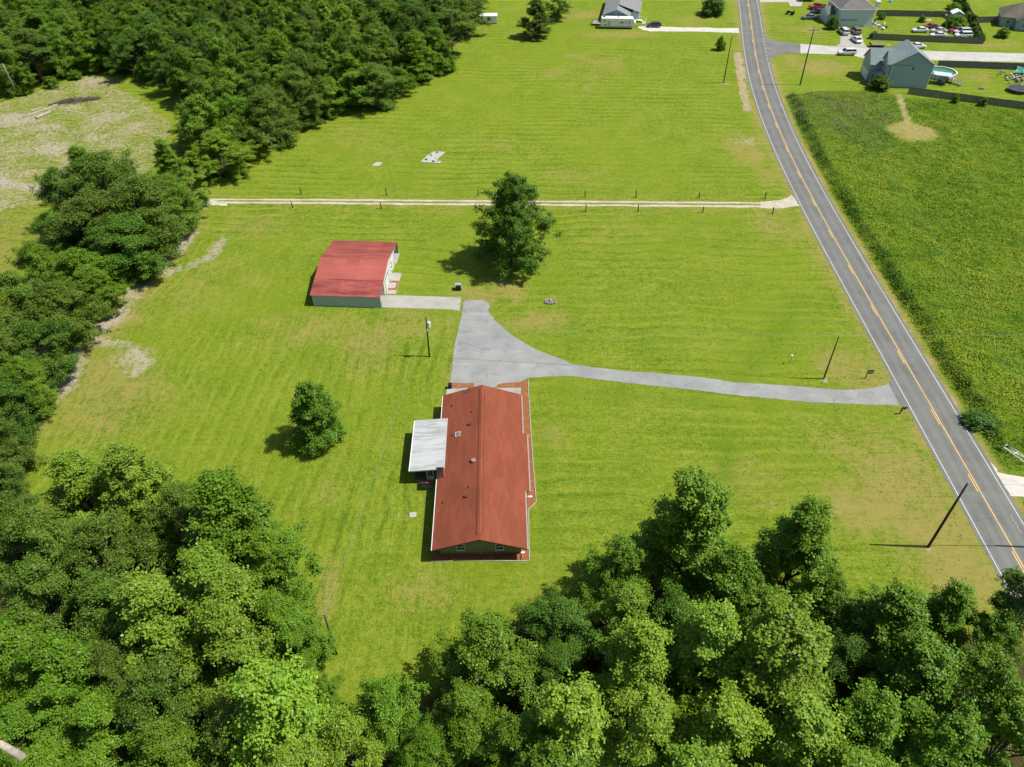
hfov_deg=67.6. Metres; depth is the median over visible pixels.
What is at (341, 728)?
broadleaf tree
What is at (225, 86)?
broadleaf tree
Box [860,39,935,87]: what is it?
blue house
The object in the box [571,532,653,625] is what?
broadleaf tree
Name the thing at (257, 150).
shrub
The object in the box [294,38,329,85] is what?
oak tree
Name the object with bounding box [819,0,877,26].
hip house
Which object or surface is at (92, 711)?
broadleaf tree
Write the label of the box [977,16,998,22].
board fence
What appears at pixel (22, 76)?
oak tree
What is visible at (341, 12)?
broadleaf tree
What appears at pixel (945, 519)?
utility pole
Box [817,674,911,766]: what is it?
broadleaf tree
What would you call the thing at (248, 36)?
broadleaf tree
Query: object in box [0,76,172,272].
clearing litter
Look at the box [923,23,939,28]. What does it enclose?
sedan
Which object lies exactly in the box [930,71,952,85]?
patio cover
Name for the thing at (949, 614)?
broadleaf tree
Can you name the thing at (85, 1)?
broadleaf tree
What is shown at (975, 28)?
shrub
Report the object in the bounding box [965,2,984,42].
board fence
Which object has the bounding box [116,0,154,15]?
oak tree
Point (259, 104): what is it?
oak tree
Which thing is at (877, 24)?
scrap heap
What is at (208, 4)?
broadleaf tree
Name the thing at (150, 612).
broadleaf tree
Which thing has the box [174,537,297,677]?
broadleaf tree
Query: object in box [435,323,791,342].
overhead wire
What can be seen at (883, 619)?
broadleaf tree
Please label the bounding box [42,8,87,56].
oak tree
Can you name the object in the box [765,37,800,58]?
side street mouth
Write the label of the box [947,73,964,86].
pool stairs
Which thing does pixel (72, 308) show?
shrub
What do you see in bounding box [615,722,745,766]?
broadleaf tree
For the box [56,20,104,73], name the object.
broadleaf tree
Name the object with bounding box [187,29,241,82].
broadleaf tree
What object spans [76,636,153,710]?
oak tree
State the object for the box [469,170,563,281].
pecan tree
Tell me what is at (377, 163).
concrete slab
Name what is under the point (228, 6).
oak tree
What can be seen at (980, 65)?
board fence
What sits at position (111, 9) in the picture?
oak tree
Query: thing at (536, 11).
broadleaf tree
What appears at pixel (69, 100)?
brush pile
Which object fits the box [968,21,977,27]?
shrub
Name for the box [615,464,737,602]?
broadleaf tree
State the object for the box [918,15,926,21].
shrub
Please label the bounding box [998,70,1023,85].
scrap heap
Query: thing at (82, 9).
pine tree
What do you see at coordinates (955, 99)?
shrub
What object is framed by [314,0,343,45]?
broadleaf tree
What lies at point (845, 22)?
garage door
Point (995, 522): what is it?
county road
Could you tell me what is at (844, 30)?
suv
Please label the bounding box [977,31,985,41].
shrub
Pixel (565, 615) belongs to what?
oak tree
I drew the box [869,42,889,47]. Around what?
flat trailer
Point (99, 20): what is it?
broadleaf tree
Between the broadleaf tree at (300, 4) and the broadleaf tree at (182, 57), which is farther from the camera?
the broadleaf tree at (300, 4)
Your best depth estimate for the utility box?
247.74 m
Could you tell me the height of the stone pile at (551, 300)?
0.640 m
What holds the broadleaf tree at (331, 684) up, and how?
on the ground
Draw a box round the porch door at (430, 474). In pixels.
[426,470,434,479]
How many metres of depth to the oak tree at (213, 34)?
191.18 m
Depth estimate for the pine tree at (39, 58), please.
192.41 m
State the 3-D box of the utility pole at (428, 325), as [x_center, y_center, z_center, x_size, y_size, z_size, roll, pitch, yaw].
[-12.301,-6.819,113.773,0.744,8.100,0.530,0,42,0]
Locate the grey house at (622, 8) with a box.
[602,0,641,22]
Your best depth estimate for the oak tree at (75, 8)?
222.80 m
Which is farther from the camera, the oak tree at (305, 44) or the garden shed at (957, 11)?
the garden shed at (957, 11)
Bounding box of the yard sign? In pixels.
[865,369,873,378]
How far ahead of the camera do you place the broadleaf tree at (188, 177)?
147.46 m
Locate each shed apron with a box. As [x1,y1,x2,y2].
[386,273,401,293]
[394,253,399,263]
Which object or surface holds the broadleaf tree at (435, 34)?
on the ground
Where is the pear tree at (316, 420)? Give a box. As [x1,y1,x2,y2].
[284,378,349,456]
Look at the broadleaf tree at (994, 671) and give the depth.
65.82 m
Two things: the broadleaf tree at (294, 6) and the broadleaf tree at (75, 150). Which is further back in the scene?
the broadleaf tree at (294, 6)
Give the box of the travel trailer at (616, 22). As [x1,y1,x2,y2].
[601,16,637,28]
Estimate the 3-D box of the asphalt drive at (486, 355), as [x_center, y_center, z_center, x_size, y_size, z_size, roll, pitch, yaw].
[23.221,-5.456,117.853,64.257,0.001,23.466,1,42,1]
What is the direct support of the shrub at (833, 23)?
on the ground
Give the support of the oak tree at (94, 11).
on the ground
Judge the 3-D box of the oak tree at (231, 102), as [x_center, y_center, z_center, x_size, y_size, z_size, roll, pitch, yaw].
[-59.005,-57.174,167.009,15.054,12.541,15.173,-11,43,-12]
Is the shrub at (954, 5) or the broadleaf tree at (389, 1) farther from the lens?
the shrub at (954, 5)
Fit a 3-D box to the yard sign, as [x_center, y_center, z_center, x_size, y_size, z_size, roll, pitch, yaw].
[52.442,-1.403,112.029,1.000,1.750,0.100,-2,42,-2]
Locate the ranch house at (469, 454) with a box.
[409,385,530,554]
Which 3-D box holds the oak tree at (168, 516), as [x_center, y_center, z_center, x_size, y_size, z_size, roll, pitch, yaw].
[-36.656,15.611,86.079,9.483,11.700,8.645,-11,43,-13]
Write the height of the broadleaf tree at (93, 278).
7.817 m
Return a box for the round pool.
[930,66,957,80]
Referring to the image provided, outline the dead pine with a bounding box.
[2,64,16,91]
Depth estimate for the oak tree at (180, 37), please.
194.59 m
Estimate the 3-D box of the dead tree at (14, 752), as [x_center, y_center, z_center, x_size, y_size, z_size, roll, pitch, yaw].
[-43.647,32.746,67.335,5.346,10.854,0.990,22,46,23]
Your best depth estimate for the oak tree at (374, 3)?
213.58 m
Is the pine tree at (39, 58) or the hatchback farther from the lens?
the hatchback
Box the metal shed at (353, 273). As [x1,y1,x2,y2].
[310,240,397,307]
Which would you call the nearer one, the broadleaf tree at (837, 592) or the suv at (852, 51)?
the broadleaf tree at (837, 592)
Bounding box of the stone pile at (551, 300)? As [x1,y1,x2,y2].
[544,298,556,303]
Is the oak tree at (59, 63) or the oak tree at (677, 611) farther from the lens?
the oak tree at (59, 63)
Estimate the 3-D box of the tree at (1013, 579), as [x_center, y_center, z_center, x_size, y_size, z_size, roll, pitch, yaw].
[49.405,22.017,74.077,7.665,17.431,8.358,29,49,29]
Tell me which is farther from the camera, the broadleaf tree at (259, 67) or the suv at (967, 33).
the suv at (967, 33)
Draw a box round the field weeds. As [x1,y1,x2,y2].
[785,90,1023,502]
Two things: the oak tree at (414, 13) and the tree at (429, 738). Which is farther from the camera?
the oak tree at (414, 13)
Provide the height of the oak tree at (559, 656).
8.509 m
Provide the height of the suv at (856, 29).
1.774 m
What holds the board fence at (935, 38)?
on the ground
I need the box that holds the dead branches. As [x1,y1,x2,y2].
[171,138,184,152]
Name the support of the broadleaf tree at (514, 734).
on the ground
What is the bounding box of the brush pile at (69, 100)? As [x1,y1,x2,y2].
[48,94,102,105]
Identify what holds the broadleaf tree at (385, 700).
on the ground
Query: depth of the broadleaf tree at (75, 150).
148.38 m
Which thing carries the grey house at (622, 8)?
on the ground
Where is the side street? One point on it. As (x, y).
(951, 56)
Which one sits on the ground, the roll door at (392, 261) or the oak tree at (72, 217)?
the oak tree at (72, 217)
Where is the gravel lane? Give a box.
[202,195,799,208]
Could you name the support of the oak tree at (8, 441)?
on the ground
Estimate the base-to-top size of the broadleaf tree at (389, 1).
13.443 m
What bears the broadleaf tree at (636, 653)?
on the ground
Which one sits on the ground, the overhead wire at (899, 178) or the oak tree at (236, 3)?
the oak tree at (236, 3)
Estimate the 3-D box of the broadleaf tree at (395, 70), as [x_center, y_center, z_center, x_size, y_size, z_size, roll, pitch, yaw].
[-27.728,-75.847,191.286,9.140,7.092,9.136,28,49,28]
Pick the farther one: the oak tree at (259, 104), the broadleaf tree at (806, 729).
the oak tree at (259, 104)
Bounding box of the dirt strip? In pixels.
[734,54,749,110]
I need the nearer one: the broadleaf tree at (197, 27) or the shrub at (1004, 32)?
the broadleaf tree at (197, 27)
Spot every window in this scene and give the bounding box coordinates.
[456,544,465,550]
[495,544,503,549]
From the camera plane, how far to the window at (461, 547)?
88.49 m
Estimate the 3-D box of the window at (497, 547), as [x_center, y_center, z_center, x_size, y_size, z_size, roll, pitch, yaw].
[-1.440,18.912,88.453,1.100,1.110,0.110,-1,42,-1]
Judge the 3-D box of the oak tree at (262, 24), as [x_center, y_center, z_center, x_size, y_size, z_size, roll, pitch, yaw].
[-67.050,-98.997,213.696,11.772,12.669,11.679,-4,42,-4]
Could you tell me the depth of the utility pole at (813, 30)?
193.33 m
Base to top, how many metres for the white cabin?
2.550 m
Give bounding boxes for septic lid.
[410,512,415,517]
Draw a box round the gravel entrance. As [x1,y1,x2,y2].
[991,463,1023,495]
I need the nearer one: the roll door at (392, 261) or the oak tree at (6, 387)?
the oak tree at (6, 387)
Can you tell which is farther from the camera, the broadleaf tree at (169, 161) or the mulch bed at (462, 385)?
the broadleaf tree at (169, 161)
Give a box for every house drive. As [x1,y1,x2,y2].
[760,0,801,5]
[836,31,866,47]
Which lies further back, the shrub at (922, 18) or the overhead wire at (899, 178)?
the shrub at (922, 18)
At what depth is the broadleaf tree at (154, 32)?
192.83 m
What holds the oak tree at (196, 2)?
on the ground
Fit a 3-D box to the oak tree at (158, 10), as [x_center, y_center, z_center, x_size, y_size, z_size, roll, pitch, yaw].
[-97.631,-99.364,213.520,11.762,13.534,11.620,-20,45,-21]
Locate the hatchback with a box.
[647,21,661,27]
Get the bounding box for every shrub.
[14,84,34,96]
[42,75,59,88]
[64,300,87,322]
[67,70,82,79]
[184,155,207,178]
[242,139,262,161]
[302,111,322,125]
[700,0,726,16]
[715,35,725,50]
[826,15,841,29]
[867,72,893,91]
[878,12,886,19]
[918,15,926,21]
[940,18,954,28]
[944,14,968,27]
[946,2,961,10]
[951,93,959,102]
[959,0,967,7]
[959,408,1007,434]
[960,2,970,12]
[963,11,971,17]
[966,13,977,23]
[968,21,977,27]
[972,25,979,32]
[973,30,980,36]
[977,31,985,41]
[978,96,988,106]
[996,26,1011,37]
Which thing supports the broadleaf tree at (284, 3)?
on the ground
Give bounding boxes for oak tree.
[0,2,32,33]
[0,31,18,83]
[0,35,36,95]
[0,267,70,340]
[0,316,55,380]
[0,316,83,392]
[0,352,61,419]
[0,366,47,445]
[0,418,49,467]
[0,456,42,520]
[0,485,53,592]
[0,492,114,602]
[0,551,99,642]
[0,679,90,765]
[0,722,133,766]
[2,0,47,27]
[5,240,74,289]
[12,275,124,356]
[20,209,86,254]
[26,165,94,231]
[28,25,81,78]
[38,192,143,259]
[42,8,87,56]
[48,0,82,45]
[48,0,89,27]
[51,503,181,617]
[52,146,156,236]
[63,564,155,650]
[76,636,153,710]
[82,4,121,53]
[82,208,170,286]
[85,0,120,31]
[85,169,192,259]
[95,22,135,73]
[102,28,157,81]
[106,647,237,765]
[112,11,138,53]
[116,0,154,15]
[124,0,162,23]
[128,708,227,766]
[129,10,166,61]
[138,478,201,565]
[140,171,211,231]
[144,43,205,97]
[145,2,166,29]
[146,24,193,68]
[162,0,193,9]
[164,0,194,27]
[165,6,196,30]
[173,28,198,71]
[173,74,215,128]
[179,58,237,108]
[186,693,268,766]
[189,0,223,20]
[191,3,221,25]
[195,12,231,42]
[195,27,227,66]
[208,93,276,147]
[215,0,253,30]
[215,0,255,36]
[226,86,302,149]
[227,16,259,60]
[238,66,286,123]
[240,581,331,667]
[253,605,338,675]
[254,7,287,38]
[269,68,329,126]
[279,48,322,106]
[290,6,320,56]
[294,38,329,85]
[326,29,367,86]
[345,61,409,110]
[354,0,388,27]
[355,9,396,61]
[358,0,379,13]
[366,26,410,74]
[383,8,424,62]
[384,1,419,39]
[392,0,426,28]
[398,2,443,48]
[412,11,450,61]
[420,0,455,41]
[434,0,468,20]
[449,0,492,32]
[467,0,488,19]
[509,579,603,674]
[529,627,589,702]
[640,577,698,695]
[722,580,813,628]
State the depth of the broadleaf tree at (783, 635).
64.29 m
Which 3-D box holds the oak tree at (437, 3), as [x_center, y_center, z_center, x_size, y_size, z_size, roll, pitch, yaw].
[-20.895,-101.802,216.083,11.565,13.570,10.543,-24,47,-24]
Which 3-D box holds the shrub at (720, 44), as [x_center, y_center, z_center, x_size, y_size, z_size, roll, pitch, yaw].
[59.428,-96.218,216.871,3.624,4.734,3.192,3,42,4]
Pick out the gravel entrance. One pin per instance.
(1014, 486)
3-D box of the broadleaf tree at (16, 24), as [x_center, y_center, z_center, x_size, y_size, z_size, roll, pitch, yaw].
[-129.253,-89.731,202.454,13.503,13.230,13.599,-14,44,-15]
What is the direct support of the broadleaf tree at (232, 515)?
on the ground
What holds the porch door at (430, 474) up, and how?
in the ranch house at (469, 454)
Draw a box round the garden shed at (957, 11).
[949,8,963,18]
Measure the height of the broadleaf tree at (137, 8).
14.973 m
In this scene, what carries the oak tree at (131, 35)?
on the ground
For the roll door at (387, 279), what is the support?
in the metal shed at (353, 273)
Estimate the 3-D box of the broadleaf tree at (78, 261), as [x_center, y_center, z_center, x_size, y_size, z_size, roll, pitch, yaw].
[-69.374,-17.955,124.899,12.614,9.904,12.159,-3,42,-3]
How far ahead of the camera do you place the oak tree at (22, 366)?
103.12 m
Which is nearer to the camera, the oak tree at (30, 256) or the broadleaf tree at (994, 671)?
the broadleaf tree at (994, 671)
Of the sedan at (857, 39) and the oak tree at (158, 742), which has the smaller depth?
the oak tree at (158, 742)
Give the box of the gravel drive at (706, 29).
[638,26,738,32]
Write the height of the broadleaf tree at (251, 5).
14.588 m
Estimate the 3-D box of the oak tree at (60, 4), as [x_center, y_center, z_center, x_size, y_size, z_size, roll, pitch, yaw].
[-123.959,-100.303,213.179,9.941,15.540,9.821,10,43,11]
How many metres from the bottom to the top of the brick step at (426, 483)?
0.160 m
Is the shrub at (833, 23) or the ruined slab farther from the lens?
the shrub at (833, 23)
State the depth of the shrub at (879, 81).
194.03 m
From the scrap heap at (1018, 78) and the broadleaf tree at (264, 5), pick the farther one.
the broadleaf tree at (264, 5)
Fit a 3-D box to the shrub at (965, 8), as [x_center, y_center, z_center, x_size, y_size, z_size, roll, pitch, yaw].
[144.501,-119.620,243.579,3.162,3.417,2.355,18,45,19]
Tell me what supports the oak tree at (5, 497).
on the ground
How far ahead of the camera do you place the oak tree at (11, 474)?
90.97 m
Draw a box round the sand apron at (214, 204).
[188,200,226,206]
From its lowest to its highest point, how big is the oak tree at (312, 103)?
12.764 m
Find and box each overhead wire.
[324,325,425,612]
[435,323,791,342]
[436,316,758,334]
[819,35,986,315]
[832,75,1017,382]
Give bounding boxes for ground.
[0,0,1023,766]
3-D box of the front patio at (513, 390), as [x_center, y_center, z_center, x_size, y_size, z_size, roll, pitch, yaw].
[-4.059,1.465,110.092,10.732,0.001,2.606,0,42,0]
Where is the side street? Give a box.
[800,44,1023,61]
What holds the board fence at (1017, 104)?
on the ground
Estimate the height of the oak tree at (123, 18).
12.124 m
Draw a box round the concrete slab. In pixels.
[372,162,382,165]
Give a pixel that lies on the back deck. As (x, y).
(595, 22)
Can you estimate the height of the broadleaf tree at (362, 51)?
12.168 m
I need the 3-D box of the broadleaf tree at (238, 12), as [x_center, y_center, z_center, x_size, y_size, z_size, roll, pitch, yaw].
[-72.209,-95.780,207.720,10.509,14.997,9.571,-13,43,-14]
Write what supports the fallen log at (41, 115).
on the ground
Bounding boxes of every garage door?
[840,19,857,26]
[861,65,867,79]
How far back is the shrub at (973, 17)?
234.79 m
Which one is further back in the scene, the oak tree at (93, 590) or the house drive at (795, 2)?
the house drive at (795, 2)
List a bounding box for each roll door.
[385,273,388,290]
[391,257,393,271]
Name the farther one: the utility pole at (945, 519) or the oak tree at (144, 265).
the oak tree at (144, 265)
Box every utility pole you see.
[323,613,337,654]
[425,315,430,356]
[723,37,731,82]
[799,26,818,84]
[823,335,839,378]
[927,482,968,547]
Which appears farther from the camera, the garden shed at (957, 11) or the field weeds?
the garden shed at (957, 11)
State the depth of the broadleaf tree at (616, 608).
74.33 m
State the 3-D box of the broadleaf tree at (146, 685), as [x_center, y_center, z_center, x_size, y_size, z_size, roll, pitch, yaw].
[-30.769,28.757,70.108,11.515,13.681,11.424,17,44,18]
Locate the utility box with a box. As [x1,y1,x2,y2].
[875,0,881,7]
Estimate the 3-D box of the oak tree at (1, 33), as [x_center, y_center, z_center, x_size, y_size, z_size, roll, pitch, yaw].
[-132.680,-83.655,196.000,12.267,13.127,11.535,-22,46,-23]
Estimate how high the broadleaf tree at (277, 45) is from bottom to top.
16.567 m
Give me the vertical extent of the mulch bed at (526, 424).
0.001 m
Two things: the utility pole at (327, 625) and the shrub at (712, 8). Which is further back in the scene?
the shrub at (712, 8)
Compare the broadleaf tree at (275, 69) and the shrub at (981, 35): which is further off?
the shrub at (981, 35)
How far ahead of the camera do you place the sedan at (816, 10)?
242.40 m
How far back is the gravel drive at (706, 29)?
231.64 m
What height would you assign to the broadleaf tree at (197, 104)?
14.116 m
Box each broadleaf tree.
[0,604,77,715]
[0,626,128,737]
[2,18,43,70]
[20,7,59,54]
[21,0,59,31]
[28,0,53,32]
[35,445,130,542]
[37,247,129,300]
[54,682,163,766]
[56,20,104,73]
[62,144,108,195]
[66,266,134,320]
[72,38,104,71]
[78,0,116,22]
[87,14,119,60]
[89,440,188,554]
[107,562,207,710]
[119,0,136,27]
[125,2,163,38]
[140,21,177,78]
[152,138,184,181]
[160,3,194,45]
[165,46,210,102]
[169,92,236,160]
[169,165,210,207]
[171,589,284,719]
[172,460,310,587]
[173,96,222,146]
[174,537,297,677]
[182,129,261,179]
[185,0,227,26]
[187,23,207,47]
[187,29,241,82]
[200,20,243,65]
[202,66,250,112]
[205,79,250,131]
[207,35,244,92]
[215,51,262,96]
[217,31,255,75]
[221,644,358,766]
[227,1,263,50]
[233,0,269,35]
[237,24,268,72]
[237,55,284,95]
[237,528,324,614]
[243,0,277,23]
[247,25,293,54]
[249,41,285,83]
[253,734,358,766]
[259,29,304,94]
[261,65,302,110]
[266,1,297,48]
[276,0,297,24]
[280,0,320,32]
[281,0,320,36]
[284,18,318,54]
[304,0,322,23]
[307,20,358,73]
[308,40,349,86]
[308,75,353,119]
[312,0,344,18]
[313,23,334,56]
[313,671,346,712]
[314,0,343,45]
[315,703,393,766]
[323,2,363,48]
[324,52,373,110]
[334,18,363,69]
[340,0,364,27]
[347,1,383,34]
[350,671,431,760]
[351,44,381,89]
[352,23,396,71]
[375,1,408,45]
[377,0,407,19]
[386,65,420,94]
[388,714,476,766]
[393,29,440,79]
[425,27,458,74]
[425,677,508,766]
[426,0,456,23]
[427,604,547,734]
[471,712,543,766]
[510,667,627,765]
[515,0,555,40]
[526,733,619,766]
[545,0,572,19]
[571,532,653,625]
[578,609,678,730]
[580,572,671,672]
[594,679,695,766]
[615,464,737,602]
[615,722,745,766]
[663,595,759,736]
[663,675,775,766]
[669,537,774,613]
[698,584,834,766]
[730,493,841,619]
[730,684,847,766]
[767,730,898,766]
[793,564,855,626]
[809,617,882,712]
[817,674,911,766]
[821,576,932,677]
[835,624,965,729]
[874,693,994,766]
[902,636,1023,766]
[918,576,980,654]
[933,682,1023,766]
[939,608,1023,699]
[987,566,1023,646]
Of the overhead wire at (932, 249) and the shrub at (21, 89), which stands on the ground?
the shrub at (21, 89)
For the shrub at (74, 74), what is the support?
on the ground
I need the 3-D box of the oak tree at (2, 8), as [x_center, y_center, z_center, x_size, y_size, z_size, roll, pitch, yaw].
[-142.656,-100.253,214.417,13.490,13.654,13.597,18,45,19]
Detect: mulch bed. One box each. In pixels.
[432,554,521,560]
[452,383,473,387]
[497,381,520,387]
[520,380,534,559]
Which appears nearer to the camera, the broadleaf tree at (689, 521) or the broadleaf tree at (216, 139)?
the broadleaf tree at (689, 521)
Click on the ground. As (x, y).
(578, 102)
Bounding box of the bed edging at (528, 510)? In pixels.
[431,380,535,561]
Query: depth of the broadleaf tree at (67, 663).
69.03 m
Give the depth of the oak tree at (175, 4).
223.45 m
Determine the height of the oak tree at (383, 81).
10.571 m
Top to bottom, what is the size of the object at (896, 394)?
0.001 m
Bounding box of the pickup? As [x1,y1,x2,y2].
[808,2,826,9]
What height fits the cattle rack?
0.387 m
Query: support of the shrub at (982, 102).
on the ground
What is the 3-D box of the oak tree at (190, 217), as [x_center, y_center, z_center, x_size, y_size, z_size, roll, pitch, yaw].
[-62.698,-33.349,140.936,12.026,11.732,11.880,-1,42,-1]
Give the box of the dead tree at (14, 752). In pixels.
[0,740,26,762]
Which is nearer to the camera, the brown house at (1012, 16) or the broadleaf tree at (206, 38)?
the broadleaf tree at (206, 38)
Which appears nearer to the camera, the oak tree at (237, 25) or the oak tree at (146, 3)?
the oak tree at (237, 25)
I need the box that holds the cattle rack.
[1002,444,1023,461]
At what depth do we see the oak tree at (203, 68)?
179.09 m
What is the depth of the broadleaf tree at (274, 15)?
203.42 m
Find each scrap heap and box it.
[872,18,887,33]
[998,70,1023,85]
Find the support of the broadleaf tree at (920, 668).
on the ground
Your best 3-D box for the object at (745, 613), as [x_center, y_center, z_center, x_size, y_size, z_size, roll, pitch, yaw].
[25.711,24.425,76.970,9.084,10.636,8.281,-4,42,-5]
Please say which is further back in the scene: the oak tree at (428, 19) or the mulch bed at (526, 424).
the oak tree at (428, 19)
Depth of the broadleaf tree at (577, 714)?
62.03 m
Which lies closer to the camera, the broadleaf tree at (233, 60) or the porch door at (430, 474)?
the porch door at (430, 474)
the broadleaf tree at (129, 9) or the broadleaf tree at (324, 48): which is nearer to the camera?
the broadleaf tree at (324, 48)
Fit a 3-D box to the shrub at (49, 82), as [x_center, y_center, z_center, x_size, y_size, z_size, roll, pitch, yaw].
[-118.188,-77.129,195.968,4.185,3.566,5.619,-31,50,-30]
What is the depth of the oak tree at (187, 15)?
209.16 m
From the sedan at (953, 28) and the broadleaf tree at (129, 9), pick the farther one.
the sedan at (953, 28)
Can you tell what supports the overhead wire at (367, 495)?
attached to the utility pole at (428, 325)
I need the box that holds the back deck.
[592,19,600,25]
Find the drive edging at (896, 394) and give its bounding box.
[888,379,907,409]
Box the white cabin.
[479,13,496,24]
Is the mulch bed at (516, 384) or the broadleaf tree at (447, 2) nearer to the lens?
the mulch bed at (516, 384)
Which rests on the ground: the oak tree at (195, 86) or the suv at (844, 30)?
the oak tree at (195, 86)
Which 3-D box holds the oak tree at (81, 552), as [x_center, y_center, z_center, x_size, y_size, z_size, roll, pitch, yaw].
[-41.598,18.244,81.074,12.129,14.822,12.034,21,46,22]
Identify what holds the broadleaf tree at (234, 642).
on the ground
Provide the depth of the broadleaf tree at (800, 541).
76.81 m
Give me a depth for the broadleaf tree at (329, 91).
179.07 m
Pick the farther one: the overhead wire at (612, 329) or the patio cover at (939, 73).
the patio cover at (939, 73)
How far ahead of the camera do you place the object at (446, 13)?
208.12 m
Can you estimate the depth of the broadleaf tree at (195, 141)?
166.10 m
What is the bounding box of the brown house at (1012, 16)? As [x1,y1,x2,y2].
[998,3,1023,30]
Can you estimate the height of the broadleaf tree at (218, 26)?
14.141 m
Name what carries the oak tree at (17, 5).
on the ground
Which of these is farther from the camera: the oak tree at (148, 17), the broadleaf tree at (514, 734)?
the oak tree at (148, 17)
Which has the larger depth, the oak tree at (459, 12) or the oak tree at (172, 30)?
the oak tree at (459, 12)
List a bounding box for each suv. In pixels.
[837,47,856,55]
[838,27,849,34]
[850,26,861,34]
[953,27,971,32]
[954,30,972,36]
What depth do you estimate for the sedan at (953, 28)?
228.94 m
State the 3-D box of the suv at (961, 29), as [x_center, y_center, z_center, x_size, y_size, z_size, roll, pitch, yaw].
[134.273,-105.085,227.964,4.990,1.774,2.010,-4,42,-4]
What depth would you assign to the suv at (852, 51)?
214.01 m
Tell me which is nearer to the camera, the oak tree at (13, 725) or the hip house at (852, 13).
the oak tree at (13, 725)
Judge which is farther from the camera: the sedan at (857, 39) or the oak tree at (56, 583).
the sedan at (857, 39)
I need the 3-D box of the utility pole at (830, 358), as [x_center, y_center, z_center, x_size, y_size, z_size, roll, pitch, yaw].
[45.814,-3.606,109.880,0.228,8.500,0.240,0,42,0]
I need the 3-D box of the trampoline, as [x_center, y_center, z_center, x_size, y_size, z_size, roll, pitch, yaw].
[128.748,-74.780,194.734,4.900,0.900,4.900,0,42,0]
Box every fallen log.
[23,108,46,117]
[35,111,50,118]
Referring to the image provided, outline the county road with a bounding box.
[737,0,1023,622]
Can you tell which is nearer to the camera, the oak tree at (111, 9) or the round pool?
the round pool
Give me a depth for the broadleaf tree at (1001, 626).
71.58 m
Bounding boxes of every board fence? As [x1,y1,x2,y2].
[871,33,984,43]
[876,10,949,16]
[907,87,1023,108]
[937,60,1023,69]
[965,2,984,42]
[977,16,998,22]
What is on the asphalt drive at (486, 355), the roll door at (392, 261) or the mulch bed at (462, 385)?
the mulch bed at (462, 385)
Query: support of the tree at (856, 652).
on the ground
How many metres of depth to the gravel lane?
151.67 m
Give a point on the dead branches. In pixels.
(179, 146)
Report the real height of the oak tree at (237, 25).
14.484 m
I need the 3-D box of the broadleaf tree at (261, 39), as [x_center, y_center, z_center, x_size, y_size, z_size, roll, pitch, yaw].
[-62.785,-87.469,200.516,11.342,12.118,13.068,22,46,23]
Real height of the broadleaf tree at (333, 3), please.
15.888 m
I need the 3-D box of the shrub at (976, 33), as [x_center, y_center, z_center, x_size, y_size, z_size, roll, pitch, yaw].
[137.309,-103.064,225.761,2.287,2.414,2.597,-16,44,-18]
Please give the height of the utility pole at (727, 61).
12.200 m
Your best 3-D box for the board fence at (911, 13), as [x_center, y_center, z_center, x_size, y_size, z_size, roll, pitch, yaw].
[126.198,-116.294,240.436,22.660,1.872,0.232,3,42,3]
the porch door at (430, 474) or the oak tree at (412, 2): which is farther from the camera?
the oak tree at (412, 2)
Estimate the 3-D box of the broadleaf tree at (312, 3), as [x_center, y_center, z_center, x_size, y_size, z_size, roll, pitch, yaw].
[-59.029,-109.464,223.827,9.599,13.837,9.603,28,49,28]
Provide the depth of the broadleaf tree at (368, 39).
193.10 m
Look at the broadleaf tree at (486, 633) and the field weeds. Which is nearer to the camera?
the broadleaf tree at (486, 633)
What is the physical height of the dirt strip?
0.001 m
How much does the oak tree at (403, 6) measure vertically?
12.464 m
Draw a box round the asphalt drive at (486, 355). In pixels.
[450,300,898,404]
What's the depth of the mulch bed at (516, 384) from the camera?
111.41 m
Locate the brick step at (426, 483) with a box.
[419,480,432,487]
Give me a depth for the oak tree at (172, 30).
197.29 m
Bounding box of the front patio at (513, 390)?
[447,388,520,393]
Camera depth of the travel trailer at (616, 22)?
230.61 m
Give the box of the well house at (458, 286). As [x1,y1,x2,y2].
[455,283,461,290]
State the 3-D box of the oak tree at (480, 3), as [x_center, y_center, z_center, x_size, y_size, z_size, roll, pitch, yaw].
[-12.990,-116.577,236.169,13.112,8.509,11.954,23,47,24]
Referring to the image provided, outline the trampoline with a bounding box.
[1007,84,1023,94]
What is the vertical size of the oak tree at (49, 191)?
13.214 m
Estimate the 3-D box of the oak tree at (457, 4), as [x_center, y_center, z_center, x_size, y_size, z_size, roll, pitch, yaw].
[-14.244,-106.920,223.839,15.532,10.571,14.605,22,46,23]
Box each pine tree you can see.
[0,9,25,44]
[2,27,56,82]
[49,0,89,32]
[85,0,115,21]
[149,0,165,6]
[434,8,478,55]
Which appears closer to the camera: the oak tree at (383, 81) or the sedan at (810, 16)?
the oak tree at (383, 81)
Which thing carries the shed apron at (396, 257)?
on the ground
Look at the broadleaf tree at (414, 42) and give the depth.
195.46 m
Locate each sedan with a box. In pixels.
[801,13,817,19]
[810,8,820,13]
[851,36,862,42]
[911,26,928,32]
[913,42,926,48]
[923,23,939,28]
[929,31,947,35]
[930,27,947,32]
[948,26,959,31]
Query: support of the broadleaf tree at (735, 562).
on the ground
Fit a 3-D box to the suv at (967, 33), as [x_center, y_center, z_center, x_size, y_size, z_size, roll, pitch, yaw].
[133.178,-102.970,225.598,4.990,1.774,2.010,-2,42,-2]
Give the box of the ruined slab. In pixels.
[421,151,444,162]
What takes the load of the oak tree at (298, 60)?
on the ground
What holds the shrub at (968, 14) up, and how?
on the ground

